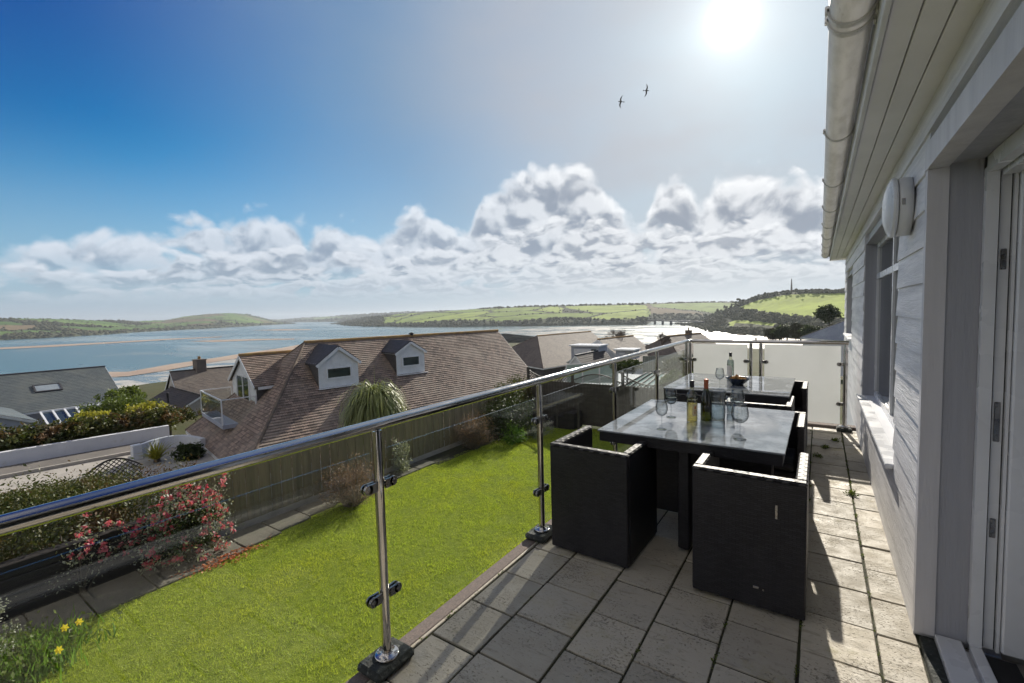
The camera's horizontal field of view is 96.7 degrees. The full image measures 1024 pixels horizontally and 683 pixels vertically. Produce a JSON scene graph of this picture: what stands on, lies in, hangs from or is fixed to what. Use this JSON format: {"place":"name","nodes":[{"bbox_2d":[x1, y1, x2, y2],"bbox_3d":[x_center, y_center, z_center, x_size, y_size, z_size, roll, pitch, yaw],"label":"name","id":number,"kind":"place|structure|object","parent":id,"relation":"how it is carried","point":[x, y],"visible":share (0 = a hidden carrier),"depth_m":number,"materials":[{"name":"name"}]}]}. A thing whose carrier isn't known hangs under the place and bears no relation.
{"place":"outdoors","nodes":[
{"label":"outdoors","id":0,"kind":"place"},
{"bbox_2d":[0,454,130,533],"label":"forecourt","id":1,"kind":"structure","parent":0,"point":[61,472],"depth_m":19.90,"materials":[{"name":"beige concrete"}]},
{"bbox_2d":[0,434,186,474],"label":"lane","id":2,"kind":"structure","parent":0,"point":[60,460],"depth_m":21.79,"materials":[{"name":"grey asphalt"}]},
{"bbox_2d":[0,425,169,466],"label":"garden wall","id":3,"kind":"structure","parent":2,"relation":"on","point":[34,453],"depth_m":22.80,"materials":[{"name":"white paint"}]},
{"bbox_2d":[0,336,221,348],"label":"sandbank","id":4,"kind":"structure","parent":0,"point":[92,343],"depth_m":821.53,"materials":[{"name":"beige sand"}]},
{"bbox_2d":[0,313,281,339],"bbox_3d":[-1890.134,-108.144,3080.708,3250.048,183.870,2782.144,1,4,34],"label":"hills","id":5,"kind":"structure","parent":0,"point":[191,320],"depth_m":2128.01,"materials":[{"name":"green plant"}]},
{"bbox_2d":[0,313,295,339],"bbox_3d":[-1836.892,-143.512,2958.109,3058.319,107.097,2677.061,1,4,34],"label":"woodland","id":6,"kind":"object","parent":5,"relation":"on","point":[55,326],"visible":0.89,"depth_m":1615.90,"materials":[{"name":"green plant"}]},
{"bbox_2d":[109,345,297,376],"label":"tan beach","id":7,"kind":"structure","parent":0,"point":[157,368],"depth_m":363.33,"materials":[{"name":"beige sand"}]},
{"bbox_2d":[0,459,434,638],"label":"garden path","id":8,"kind":"structure","parent":0,"point":[110,595],"depth_m":7.04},
{"bbox_2d":[198,339,287,341],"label":"sandbank","id":9,"kind":"structure","parent":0,"point":[238,340],"depth_m":807.00,"materials":[{"name":"beige sand"}]},
{"bbox_2d":[272,329,310,329],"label":"sandbank","id":10,"kind":"structure","parent":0,"point":[291,329],"depth_m":1529.94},
{"bbox_2d":[24,426,632,682],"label":"lawn","id":11,"kind":"structure","parent":0,"point":[95,677],"depth_m":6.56,"materials":[{"name":"green plant"}]},
{"bbox_2d":[0,596,25,655],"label":"silver shrub","id":12,"kind":"object","parent":11,"relation":"on","point":[5,646],"visible":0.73,"depth_m":5.32,"materials":[{"name":"green plant"}]},
{"bbox_2d":[0,604,122,682],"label":"daffodil clump","id":13,"kind":"object","parent":11,"relation":"on","point":[35,652],"visible":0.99,"depth_m":5.37,"materials":[{"name":"green plant"}]},
{"bbox_2d":[58,472,243,576],"bbox_3d":[-5.572,2.938,7.240,1.185,1.561,2.256,1,4,34],"label":"camellia","id":14,"kind":"object","parent":11,"relation":"on","point":[204,515],"visible":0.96,"depth_m":7.28,"materials":[{"name":"pink plant"}]},
{"bbox_2d":[171,536,270,578],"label":"fallen petals","id":15,"kind":"object","parent":11,"relation":"on","point":[231,557],"visible":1,"depth_m":7.54,"materials":[{"name":"red plant"}]},
{"bbox_2d":[317,450,389,512],"bbox_3d":[-3.388,2.912,9.583,1.486,1.130,1.597,1,4,34],"label":"twiggy shrub","id":16,"kind":"object","parent":11,"relation":"on","point":[346,483],"visible":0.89,"depth_m":9.46,"materials":[{"name":"brown plant"}]},
{"bbox_2d":[478,390,535,441],"bbox_3d":[-0.153,2.223,14.678,2.142,1.792,2.413,1,4,34],"label":"evergreen shrub","id":17,"kind":"object","parent":11,"relation":"on","point":[507,420],"visible":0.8,"depth_m":14.46,"materials":[{"name":"green plant"}]},
{"bbox_2d":[499,423,526,444],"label":"green shrub","id":18,"kind":"object","parent":11,"relation":"on","point":[516,437],"visible":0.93,"depth_m":13.88,"materials":[{"name":"green plant"}]},
{"bbox_2d":[527,418,553,439],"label":"heather","id":19,"kind":"object","parent":11,"relation":"on","point":[544,427],"visible":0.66,"depth_m":14.82,"materials":[{"name":"green plant"}]},
{"bbox_2d":[533,393,581,429],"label":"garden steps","id":20,"kind":"structure","parent":11,"relation":"on","point":[570,419],"depth_m":15.42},
{"bbox_2d":[275,311,439,321],"bbox_3d":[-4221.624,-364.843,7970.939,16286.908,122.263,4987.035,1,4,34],"label":"hills","id":21,"kind":"structure","parent":0,"point":[333,317],"depth_m":5214.19,"materials":[{"name":"green plant"}]},
{"bbox_2d":[269,301,732,321],"bbox_3d":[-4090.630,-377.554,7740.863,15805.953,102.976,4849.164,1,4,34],"label":"woodland","id":22,"kind":"object","parent":21,"relation":"on","point":[353,316],"visible":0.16,"depth_m":4722.35,"materials":[{"name":"green plant"}]},
{"bbox_2d":[112,333,647,387],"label":"wet beach","id":23,"kind":"structure","parent":0,"point":[146,378],"depth_m":305.99,"materials":[{"name":"beige sand"}]},
{"bbox_2d":[0,321,811,373],"bbox_3d":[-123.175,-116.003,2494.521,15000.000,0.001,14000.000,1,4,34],"label":"water","id":24,"kind":"structure","parent":0,"point":[123,357],"depth_m":741.67,"materials":[{"name":"blue liquid"}]},
{"bbox_2d":[648,319,704,324],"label":"bridge","id":25,"kind":"structure","parent":24,"relation":"in","point":[668,320],"depth_m":1006.12,"materials":[{"name":"concrete"}]},
{"bbox_2d":[0,343,842,617],"bbox_3d":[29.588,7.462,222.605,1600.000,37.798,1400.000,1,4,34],"label":"ground","id":26,"kind":"structure","parent":0,"point":[153,389],"depth_m":43.04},
{"bbox_2d":[0,407,38,432],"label":"house","id":27,"kind":"structure","parent":26,"relation":"on","point":[9,417],"depth_m":31.26,"materials":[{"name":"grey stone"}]},
{"bbox_2d":[0,366,118,427],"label":"house","id":28,"kind":"structure","parent":26,"relation":"on","point":[48,396],"depth_m":43.12,"materials":[{"name":"grey stone"}]},
{"bbox_2d":[0,468,127,555],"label":"hedge","id":29,"kind":"object","parent":26,"relation":"on","point":[72,492],"visible":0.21,"depth_m":14.00,"materials":[{"name":"green plant"}]},
{"bbox_2d":[0,451,130,478],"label":"lane kerb","id":30,"kind":"structure","parent":26,"relation":"on","point":[19,473],"depth_m":20.96,"materials":[{"name":"grey concrete"}]},
{"bbox_2d":[43,548,111,596],"bbox_3d":[-6.353,3.415,6.693,0.456,0.697,0.841,1,4,34],"label":"white flowering shrub","id":31,"kind":"object","parent":26,"relation":"on","point":[82,588],"visible":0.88,"depth_m":6.69,"materials":[{"name":"green plant"}]},
{"bbox_2d":[0,515,167,622],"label":"sleeper wall","id":32,"kind":"structure","parent":26,"relation":"on","point":[24,579],"depth_m":6.58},
{"bbox_2d":[66,408,110,436],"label":"golden bush","id":33,"kind":"object","parent":26,"relation":"on","point":[94,413],"visible":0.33,"depth_m":26.72,"materials":[{"name":"yellow plant"}]},
{"bbox_2d":[0,403,182,451],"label":"hedge","id":34,"kind":"object","parent":26,"relation":"on","point":[49,433],"visible":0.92,"depth_m":23.56,"materials":[{"name":"green plant"}]},
{"bbox_2d":[86,457,142,522],"bbox_3d":[-15.018,5.852,17.287,0.077,2.900,1.720,2,5,45],"label":"trellis","id":35,"kind":"object","parent":26,"relation":"on","point":[107,462],"visible":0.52,"depth_m":17.29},
{"bbox_2d":[0,453,232,562],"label":"garden hedge","id":36,"kind":"object","parent":26,"relation":"on","point":[15,540],"visible":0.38,"depth_m":7.10,"materials":[{"name":"green plant"}]},
{"bbox_2d":[74,391,162,415],"bbox_3d":[-27.461,5.585,31.974,3.514,4.144,4.703,1,4,34],"label":"round bush","id":37,"kind":"object","parent":26,"relation":"on","point":[119,402],"visible":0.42,"depth_m":31.15,"materials":[{"name":"green plant"}]},
{"bbox_2d":[93,384,149,401],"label":"bush","id":38,"kind":"object","parent":26,"relation":"on","point":[132,390],"visible":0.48,"depth_m":37.34,"materials":[{"name":"green plant"}]},
{"bbox_2d":[123,400,167,413],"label":"golden bush","id":39,"kind":"object","parent":26,"relation":"on","point":[150,405],"visible":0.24,"depth_m":30.59,"materials":[{"name":"yellow plant"}]},
{"bbox_2d":[120,447,218,519],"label":"terrace","id":40,"kind":"structure","parent":26,"relation":"on","point":[207,457],"depth_m":19.68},
{"bbox_2d":[130,443,142,460],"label":"gate pillar","id":41,"kind":"structure","parent":40,"relation":"on","point":[135,449],"depth_m":20.42,"materials":[{"name":"white paint"}]},
{"bbox_2d":[138,438,172,462],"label":"flax plant","id":42,"kind":"object","parent":40,"relation":"on","point":[156,454],"visible":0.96,"depth_m":19.96,"materials":[{"name":"green plant"}]},
{"bbox_2d":[141,435,205,454],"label":"curved wall","id":43,"kind":"structure","parent":40,"relation":"on","point":[174,440],"depth_m":22.08,"materials":[{"name":"white paint"}]},
{"bbox_2d":[169,441,208,461],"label":"dark bush","id":44,"kind":"object","parent":40,"relation":"on","point":[197,450],"visible":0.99,"depth_m":20.15,"materials":[{"name":"green plant"}]},
{"bbox_2d":[151,403,201,435],"bbox_3d":[-21.749,5.635,29.123,2.439,3.240,3.463,1,4,34],"label":"russet bush","id":45,"kind":"object","parent":26,"relation":"on","point":[186,412],"visible":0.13,"depth_m":29.46,"materials":[{"name":"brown plant"}]},
{"bbox_2d":[148,386,219,415],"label":"house","id":46,"kind":"structure","parent":26,"relation":"on","point":[178,397],"depth_m":44.90,"materials":[{"name":"tile"}]},
{"bbox_2d":[165,356,233,400],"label":"house","id":47,"kind":"structure","parent":26,"relation":"on","point":[199,376],"depth_m":51.54,"materials":[{"name":"tile"}]},
{"bbox_2d":[165,388,527,556],"bbox_3d":[-2.612,2.691,12.405,0.114,1.370,11.426,1,4,34],"label":"fence","id":48,"kind":"object","parent":26,"relation":"on","point":[427,431],"visible":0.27,"depth_m":9.88,"materials":[{"name":"brown wood"}]},
{"bbox_2d":[185,329,535,508],"bbox_3d":[-7.541,3.398,27.458,18.480,7.750,11.307,-5,5,-44],"label":"bungalow","id":49,"kind":"object","parent":26,"relation":"on","point":[277,397],"visible":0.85,"depth_m":23.56,"materials":[{"name":"brown tile"}]},
{"bbox_2d":[336,376,410,444],"bbox_3d":[-4.008,2.721,13.552,2.262,3.960,2.363,-3,4,-19],"label":"cabbage palm","id":50,"kind":"object","parent":26,"relation":"on","point":[373,401],"visible":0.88,"depth_m":12.92,"materials":[{"name":"green plant"}]},
{"bbox_2d":[391,437,412,473],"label":"lavender","id":51,"kind":"object","parent":26,"relation":"on","point":[402,467],"visible":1,"depth_m":11.47,"materials":[{"name":"green plant"}]},
{"bbox_2d":[424,420,531,464],"bbox_3d":[-0.715,3.141,14.530,0.670,0.110,5.400,1,4,34],"label":"flower bed","id":52,"kind":"object","parent":26,"relation":"on","point":[447,455],"visible":0.21,"depth_m":13.11,"materials":[{"name":"brown soil"}]},
{"bbox_2d":[448,410,498,449],"bbox_3d":[-1.174,2.588,13.399,1.606,1.188,1.608,1,4,34],"label":"twiggy shrub","id":53,"kind":"object","parent":52,"relation":"on","point":[472,437],"visible":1,"depth_m":13.34,"materials":[{"name":"brown plant"}]},
{"bbox_2d":[485,372,534,420],"bbox_3d":[0.059,2.051,15.929,0.916,1.946,3.021,1,4,34],"label":"climbing shrub","id":54,"kind":"object","parent":52,"relation":"on","point":[521,392],"visible":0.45,"depth_m":15.81,"materials":[{"name":"green plant"}]},
{"bbox_2d":[512,331,608,374],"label":"house","id":55,"kind":"structure","parent":26,"relation":"on","point":[545,354],"depth_m":66.66,"materials":[{"name":"tile"}]},
{"bbox_2d":[562,350,611,380],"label":"porch wing","id":56,"kind":"structure","parent":26,"relation":"on","point":[591,356],"depth_m":51.04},
{"bbox_2d":[566,362,640,385],"bbox_3d":[6.846,2.460,31.686,4.873,2.950,6.300,1,4,34],"label":"terrace screen","id":57,"kind":"object","parent":26,"relation":"on","point":[606,370],"visible":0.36,"depth_m":29.52,"materials":[{"name":"glass"}]},
{"bbox_2d":[527,367,681,426],"bbox_3d":[4.380,2.012,14.513,9.152,2.000,0.080,1,4,34],"label":"back fence","id":58,"kind":"object","parent":26,"relation":"on","point":[595,404],"visible":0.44,"depth_m":15.58,"materials":[{"name":"brown wood"}]},
{"bbox_2d":[566,335,649,374],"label":"house","id":59,"kind":"structure","parent":26,"relation":"on","point":[618,346],"depth_m":57.95,"materials":[{"name":"tile"}]},
{"bbox_2d":[605,329,625,337],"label":"bare tree","id":60,"kind":"object","parent":26,"relation":"on","point":[612,332],"visible":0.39,"depth_m":64.97,"materials":[{"name":"plant"}]},
{"bbox_2d":[613,328,629,336],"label":"bare tree","id":61,"kind":"object","parent":26,"relation":"on","point":[621,332],"visible":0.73,"depth_m":62.21,"materials":[{"name":"brown plant"}]},
{"bbox_2d":[609,358,642,382],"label":"ivy bush","id":62,"kind":"object","parent":26,"relation":"on","point":[624,364],"visible":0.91,"depth_m":26.45,"materials":[{"name":"green plant"}]},
{"bbox_2d":[624,372,669,392],"bbox_3d":[6.809,2.621,22.263,1.686,1.999,3.135,1,4,34],"label":"glass lean to","id":63,"kind":"object","parent":26,"relation":"on","point":[647,378],"visible":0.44,"depth_m":22.08,"materials":[{"name":"glass"}]},
{"bbox_2d":[655,333,671,350],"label":"bare tree","id":64,"kind":"object","parent":26,"relation":"on","point":[662,336],"visible":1,"depth_m":56.94,"materials":[{"name":"plant"}]},
{"bbox_2d":[643,354,692,372],"bbox_3d":[8.779,2.007,25.731,2.780,2.691,0.080,1,4,34],"label":"pale fence","id":65,"kind":"object","parent":26,"relation":"on","point":[649,366],"visible":0.26,"depth_m":26.07,"materials":[{"name":"grey wood"}]},
{"bbox_2d":[659,355,692,375],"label":"border bush","id":66,"kind":"object","parent":26,"relation":"on","point":[676,364],"visible":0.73,"depth_m":23.64,"materials":[{"name":"green plant"}]},
{"bbox_2d":[659,368,692,388],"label":"border bush","id":67,"kind":"object","parent":26,"relation":"on","point":[666,378],"visible":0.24,"depth_m":19.13,"materials":[{"name":"green plant"}]},
{"bbox_2d":[645,328,715,355],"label":"house","id":68,"kind":"structure","parent":26,"relation":"on","point":[679,349],"depth_m":60.72,"materials":[{"name":"tile"}]},
{"bbox_2d":[762,328,777,339],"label":"bushy tree","id":69,"kind":"object","parent":26,"relation":"on","point":[768,335],"visible":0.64,"depth_m":147.33,"materials":[{"name":"green plant"}]},
{"bbox_2d":[770,323,790,339],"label":"bushy tree","id":70,"kind":"object","parent":26,"relation":"on","point":[779,333],"visible":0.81,"depth_m":141.88,"materials":[{"name":"green plant"}]},
{"bbox_2d":[785,321,803,339],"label":"bushy tree","id":71,"kind":"object","parent":26,"relation":"on","point":[794,329],"visible":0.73,"depth_m":135.16,"materials":[{"name":"green plant"}]},
{"bbox_2d":[798,323,824,335],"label":"bushy tree","id":72,"kind":"object","parent":26,"relation":"on","point":[806,329],"visible":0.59,"depth_m":129.30,"materials":[{"name":"green plant"}]},
{"bbox_2d":[800,321,844,375],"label":"house","id":73,"kind":"structure","parent":26,"relation":"on","point":[834,332],"depth_m":69.46,"materials":[{"name":"stone"}]},
{"bbox_2d":[812,304,843,325],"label":"tree","id":74,"kind":"object","parent":26,"relation":"on","point":[828,313],"visible":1,"depth_m":121.77,"materials":[{"name":"green plant"}]},
{"bbox_2d":[821,0,1023,682],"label":"house","id":75,"kind":"structure","parent":26,"relation":"on","point":[927,96],"depth_m":1.98,"materials":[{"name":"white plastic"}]},
{"bbox_2d":[843,273,852,340],"bbox_3d":[5.569,-0.581,7.469,0.150,1.035,1.830,1,4,34],"label":"window","id":76,"kind":"structure","parent":75,"relation":"in","point":[850,278],"depth_m":8.17,"materials":[{"name":"white plastic"}]},
{"bbox_2d":[856,223,899,468],"bbox_3d":[3.161,-0.130,3.876,0.195,1.685,2.720,1,4,34],"label":"window","id":77,"kind":"structure","parent":75,"relation":"in","point":[881,263],"depth_m":4.43,"materials":[{"name":"white plastic"}]},
{"bbox_2d":[882,177,913,237],"bbox_3d":[2.061,-0.717,2.444,0.113,0.312,0.313,1,4,34],"label":"wall lamp","id":78,"kind":"object","parent":75,"relation":"attached to","point":[897,208],"visible":1,"depth_m":2.35,"materials":[{"name":"white paint"}]},
{"bbox_2d":[999,170,1023,659],"bbox_3d":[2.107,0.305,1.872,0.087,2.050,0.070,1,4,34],"label":"door leaf","id":79,"kind":"structure","parent":75,"relation":"in","point":[1011,644],"depth_m":1.88,"materials":[{"name":"white plastic"}]},
{"bbox_2d":[0,0,845,320],"label":"sky","id":80,"kind":"structure","parent":0,"point":[160,159],"materials":[{"name":"blue"}]},
{"bbox_2d":[339,302,734,326],"bbox_3d":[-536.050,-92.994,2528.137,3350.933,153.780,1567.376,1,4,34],"label":"hills","id":81,"kind":"structure","parent":0,"point":[623,311],"depth_m":1471.92,"materials":[{"name":"green plant"}]},
{"bbox_2d":[330,300,741,326],"bbox_3d":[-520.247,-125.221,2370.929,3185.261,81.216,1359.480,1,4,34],"label":"woodland","id":82,"kind":"object","parent":81,"relation":"on","point":[371,318],"visible":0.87,"depth_m":1395.98,"materials":[{"name":"green plant"}]},
{"bbox_2d":[499,326,802,348],"bbox_3d":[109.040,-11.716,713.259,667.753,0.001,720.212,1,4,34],"label":"sandbank","id":83,"kind":"structure","parent":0,"point":[644,334],"depth_m":771.51,"materials":[{"name":"beige sand"}]},
{"bbox_2d":[374,426,968,682],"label":"paving","id":84,"kind":"structure","parent":0,"point":[838,644],"depth_m":2.30,"materials":[{"name":"stone"}]},
{"bbox_2d":[0,338,851,682],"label":"balustrade","id":85,"kind":"object","parent":84,"relation":"on","point":[818,368],"visible":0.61,"depth_m":2.18,"materials":[{"name":"metal"}]},
{"bbox_2d":[550,425,656,567],"bbox_3d":[0.633,1.009,3.095,0.536,0.710,0.556,1,4,36],"label":"cube chair","id":86,"kind":"object","parent":84,"relation":"on","point":[603,505],"visible":0.95,"depth_m":2.88,"materials":[{"name":"black wicker"}]},
{"bbox_2d":[419,430,884,680],"bbox_3d":[1.256,1.326,3.057,1.902,0.062,7.313,1,4,34],"label":"moss","id":87,"kind":"object","parent":84,"relation":"on","point":[850,492],"visible":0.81,"depth_m":3.38,"materials":[{"name":"green plant"}]},
{"bbox_2d":[664,392,721,404],"bbox_3d":[1.950,0.869,4.800,0.536,0.710,0.556,1,4,34],"label":"cube chair","id":88,"kind":"object","parent":84,"relation":"on","point":[682,397],"visible":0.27,"depth_m":4.57,"materials":[{"name":"black wicker"}]},
{"bbox_2d":[597,399,794,549],"bbox_3d":[1.409,0.952,3.376,1.120,0.750,1.230,1,4,34],"label":"table","id":89,"kind":"object","parent":84,"relation":"on","point":[680,444],"visible":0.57,"depth_m":3.10,"materials":[{"name":"grey glass"}]},
{"bbox_2d":[656,399,667,429],"bbox_3d":[1.025,0.500,3.117,0.080,0.200,0.080,1,4,34],"label":"wine glass","id":90,"kind":"object","parent":89,"relation":"on","point":[660,415],"visible":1,"depth_m":3.11,"materials":[{"name":"clear glass"}]},
{"bbox_2d":[665,388,677,417],"bbox_3d":[1.208,0.466,3.455,0.092,0.215,0.092,1,4,34],"label":"wine glass","id":91,"kind":"object","parent":89,"relation":"on","point":[673,403],"visible":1,"depth_m":3.44,"materials":[{"name":"clear glass"}]},
{"bbox_2d":[687,380,697,422],"bbox_3d":[1.302,0.431,3.292,0.074,0.302,0.074,1,4,34],"label":"wine bottle","id":92,"kind":"object","parent":89,"relation":"on","point":[694,409],"visible":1,"depth_m":3.27,"materials":[{"name":"yellow glass"}]},
{"bbox_2d":[700,379,711,420],"bbox_3d":[1.421,0.426,3.332,0.077,0.302,0.077,1,4,34],"label":"wine bottle","id":93,"kind":"object","parent":89,"relation":"on","point":[706,408],"visible":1,"depth_m":3.31,"materials":[{"name":"green glass"}]},
{"bbox_2d":[709,389,725,420],"bbox_3d":[1.512,0.465,3.324,0.114,0.219,0.143,-2,4,-13],"label":"glass jug","id":94,"kind":"object","parent":89,"relation":"on","point":[714,419],"visible":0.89,"depth_m":3.32,"materials":[{"name":"glass"}]},
{"bbox_2d":[730,390,744,419],"bbox_3d":[1.645,0.461,3.323,0.096,0.220,0.096,1,4,34],"label":"wine glass","id":95,"kind":"object","parent":89,"relation":"on","point":[740,405],"visible":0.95,"depth_m":3.32,"materials":[{"name":"clear glass"}]},
{"bbox_2d":[731,403,748,440],"bbox_3d":[1.415,0.495,2.825,0.098,0.225,0.098,1,4,34],"label":"wine glass","id":96,"kind":"object","parent":89,"relation":"on","point":[742,422],"visible":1,"depth_m":2.82,"materials":[{"name":"clear glass"}]},
{"bbox_2d":[663,373,795,404],"bbox_3d":[2.414,0.824,5.003,1.140,0.750,1.260,1,4,34],"label":"table","id":97,"kind":"object","parent":84,"relation":"on","point":[768,390],"visible":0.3,"depth_m":4.70,"materials":[{"name":"grey glass"}]},
{"bbox_2d":[727,352,732,375],"bbox_3d":[2.535,0.276,5.279,0.074,0.302,0.074,1,4,34],"label":"wine bottle","id":98,"kind":"object","parent":97,"relation":"on","point":[729,370],"visible":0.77,"depth_m":5.26,"materials":[{"name":"clear glass"}]},
{"bbox_2d":[725,374,750,384],"bbox_3d":[2.398,0.402,4.834,0.248,0.113,0.248,1,4,34],"label":"snack bowl","id":99,"kind":"object","parent":97,"relation":"on","point":[737,380],"visible":1,"depth_m":4.79,"materials":[{"name":"blue ceramic"}]},
{"bbox_2d":[692,450,809,620],"bbox_3d":[1.370,1.021,2.597,0.536,0.710,0.556,1,4,34],"label":"cube chair","id":100,"kind":"object","parent":84,"relation":"on","point":[749,538],"visible":0.94,"depth_m":2.36,"materials":[{"name":"black wicker"}]},
{"bbox_2d":[724,396,794,410],"bbox_3d":[2.339,0.890,4.296,0.536,0.710,0.556,1,4,34],"label":"cube chair","id":101,"kind":"object","parent":84,"relation":"on","point":[790,404],"visible":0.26,"depth_m":4.06,"materials":[{"name":"black wicker"}]},
{"bbox_2d":[737,406,806,478],"bbox_3d":[2.017,0.940,3.623,0.536,0.710,0.556,1,4,34],"label":"cube chair","id":102,"kind":"object","parent":84,"relation":"on","point":[796,446],"visible":0.28,"depth_m":3.35,"materials":[{"name":"black wicker"}]},
{"bbox_2d":[781,381,808,449],"bbox_3d":[3.007,0.822,5.122,0.536,0.710,0.556,1,4,34],"label":"cube chair","id":103,"kind":"object","parent":84,"relation":"on","point":[799,393],"visible":0.21,"depth_m":5.12,"materials":[{"name":"black wicker"}]},
{"bbox_2d":[704,335,799,339],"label":"mudflat","id":104,"kind":"structure","parent":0,"point":[741,337],"depth_m":531.20,"materials":[{"name":"white sand"}]},
{"bbox_2d":[711,291,844,334],"bbox_3d":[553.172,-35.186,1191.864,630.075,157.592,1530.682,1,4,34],"label":"headland","id":105,"kind":"structure","parent":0,"point":[805,304],"depth_m":696.77,"materials":[{"name":"green plant"}]},
{"bbox_2d":[672,288,844,338],"bbox_3d":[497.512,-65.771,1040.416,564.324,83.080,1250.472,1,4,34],"label":"woodland","id":106,"kind":"object","parent":105,"relation":"on","point":[710,324],"visible":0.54,"depth_m":704.03,"materials":[{"name":"green plant"}]},
{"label":"balcony base","id":107,"kind":"structure","parent":0,"visible":0},
{"bbox_2d":[345,519,551,682],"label":"kerb","id":108,"kind":"structure","parent":107,"relation":"on","point":[423,627],"depth_m":2.51,"materials":[{"name":"grey concrete"}]},
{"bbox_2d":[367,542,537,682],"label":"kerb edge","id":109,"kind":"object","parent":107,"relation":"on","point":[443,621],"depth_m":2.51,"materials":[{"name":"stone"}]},
{"bbox_2d":[808,421,855,430],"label":"kerb","id":110,"kind":"structure","parent":107,"relation":"on","point":[824,425],"depth_m":5.86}
]}

